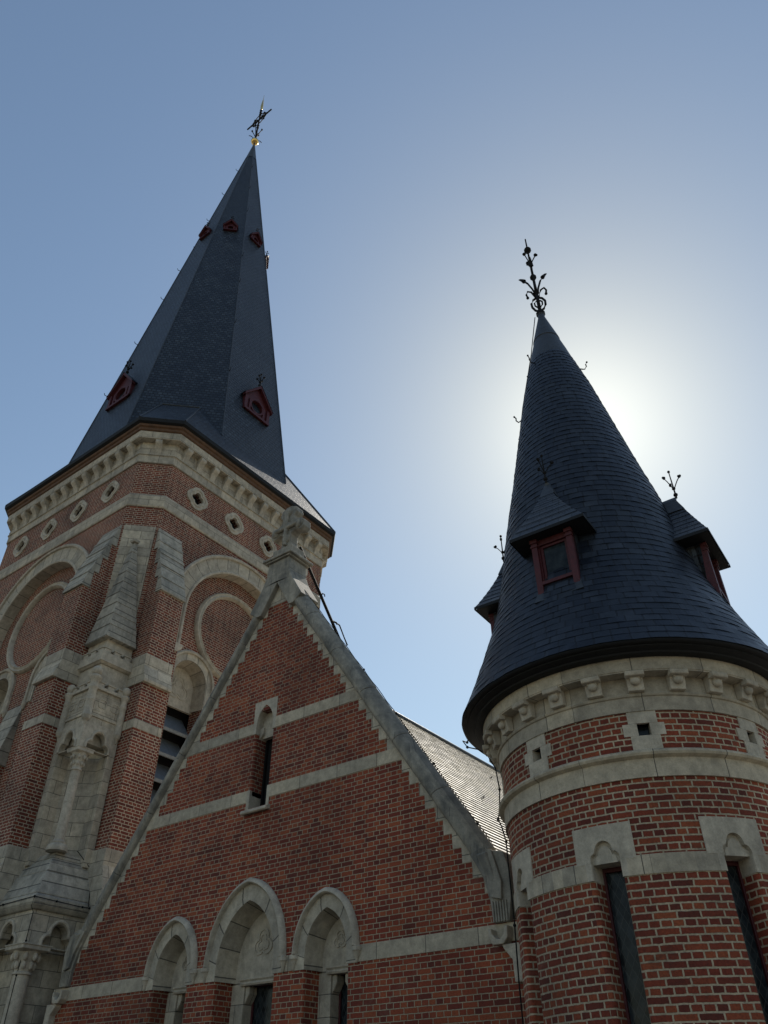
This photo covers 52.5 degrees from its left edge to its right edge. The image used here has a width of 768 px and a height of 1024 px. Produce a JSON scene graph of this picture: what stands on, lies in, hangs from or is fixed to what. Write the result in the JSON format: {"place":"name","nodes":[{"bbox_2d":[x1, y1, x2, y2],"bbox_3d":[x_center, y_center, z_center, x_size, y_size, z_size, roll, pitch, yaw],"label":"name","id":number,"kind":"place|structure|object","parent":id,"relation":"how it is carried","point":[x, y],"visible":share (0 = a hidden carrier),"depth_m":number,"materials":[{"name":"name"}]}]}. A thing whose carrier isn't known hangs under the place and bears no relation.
{"place":"outdoors","nodes":[
{"label":"outdoors","id":0,"kind":"place"},
{"bbox_2d":[0,0,767,765],"label":"sky","id":1,"kind":"structure","parent":0,"point":[408,156],"materials":[{"name":"blue"}]},
{"label":"ground","id":2,"kind":"structure","parent":0,"visible":0},
{"bbox_2d":[0,98,335,1023],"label":"bell tower","id":3,"kind":"structure","parent":2,"relation":"on","point":[146,522],"depth_m":23.08,"materials":[{"name":"brick"}]},
{"bbox_2d":[0,668,15,717],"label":"louvred window","id":4,"kind":"structure","parent":3,"relation":"in","point":[7,677],"depth_m":22.50,"materials":[{"name":"stone"}]},
{"bbox_2d":[21,650,47,709],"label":"louvred window","id":5,"kind":"structure","parent":3,"relation":"in","point":[30,689],"depth_m":21.46,"materials":[{"name":"stone"}]},
{"bbox_2d":[0,851,89,1023],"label":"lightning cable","id":6,"kind":"object","parent":3,"relation":"attached to","point":[34,896],"visible":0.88,"depth_m":15.25,"materials":[{"name":"metal"}]},
{"bbox_2d":[150,650,213,802],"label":"louvred window","id":7,"kind":"structure","parent":3,"relation":"in","point":[192,683],"depth_m":21.80,"materials":[{"name":"stone"}]},
{"bbox_2d":[43,506,526,1023],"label":"gabled wing","id":8,"kind":"structure","parent":2,"relation":"on","point":[309,842],"depth_m":13.16,"materials":[{"name":"red brick"}]},
{"bbox_2d":[141,916,197,1023],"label":"lancet window","id":9,"kind":"structure","parent":8,"relation":"in","point":[171,964],"depth_m":13.45,"materials":[{"name":"stone"}]},
{"bbox_2d":[201,878,286,1023],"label":"lancet window","id":10,"kind":"structure","parent":8,"relation":"in","point":[246,945],"depth_m":12.76,"materials":[{"name":"stone"}]},
{"bbox_2d":[240,696,277,815],"bbox_3d":[-2.206,4.605,14.630,0.630,2.200,0.468,-25,-45,28],"label":"slit window","id":11,"kind":"structure","parent":8,"relation":"in","point":[264,723],"depth_m":14.76,"materials":[{"name":"stone"}]},
{"bbox_2d":[289,887,360,1023],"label":"lancet window","id":12,"kind":"structure","parent":8,"relation":"in","point":[326,939],"depth_m":11.78,"materials":[{"name":"stone"}]},
{"bbox_2d":[304,589,491,842],"bbox_3d":[-0.082,3.153,13.721,3.995,5.788,0.041,-25,-45,28],"label":"lightning cable","id":13,"kind":"object","parent":8,"relation":"attached to","point":[433,763],"visible":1,"depth_m":12.82,"materials":[{"name":"metal"}]},
{"bbox_2d":[462,239,767,1023],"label":"round turret","id":14,"kind":"object","parent":2,"relation":"on","point":[615,722],"visible":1,"depth_m":9.21,"materials":[{"name":"red brick"}]},
{"bbox_2d":[463,318,534,1023],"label":"lightning cable","id":15,"kind":"object","parent":14,"relation":"attached to","point":[506,842],"visible":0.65,"depth_m":10.19,"materials":[{"name":"metal"}]},
{"bbox_2d":[511,847,543,1023],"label":"lancet window","id":16,"kind":"structure","parent":14,"relation":"in","point":[522,870],"depth_m":9.06,"materials":[{"name":"stone"}]},
{"bbox_2d":[572,821,654,1023],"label":"lancet window","id":17,"kind":"structure","parent":14,"relation":"in","point":[604,850],"depth_m":8.17,"materials":[{"name":"stone"}]},
{"bbox_2d":[698,816,767,1023],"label":"lancet window","id":18,"kind":"structure","parent":14,"relation":"in","point":[737,842],"depth_m":8.10,"materials":[{"name":"stone"}]}
]}

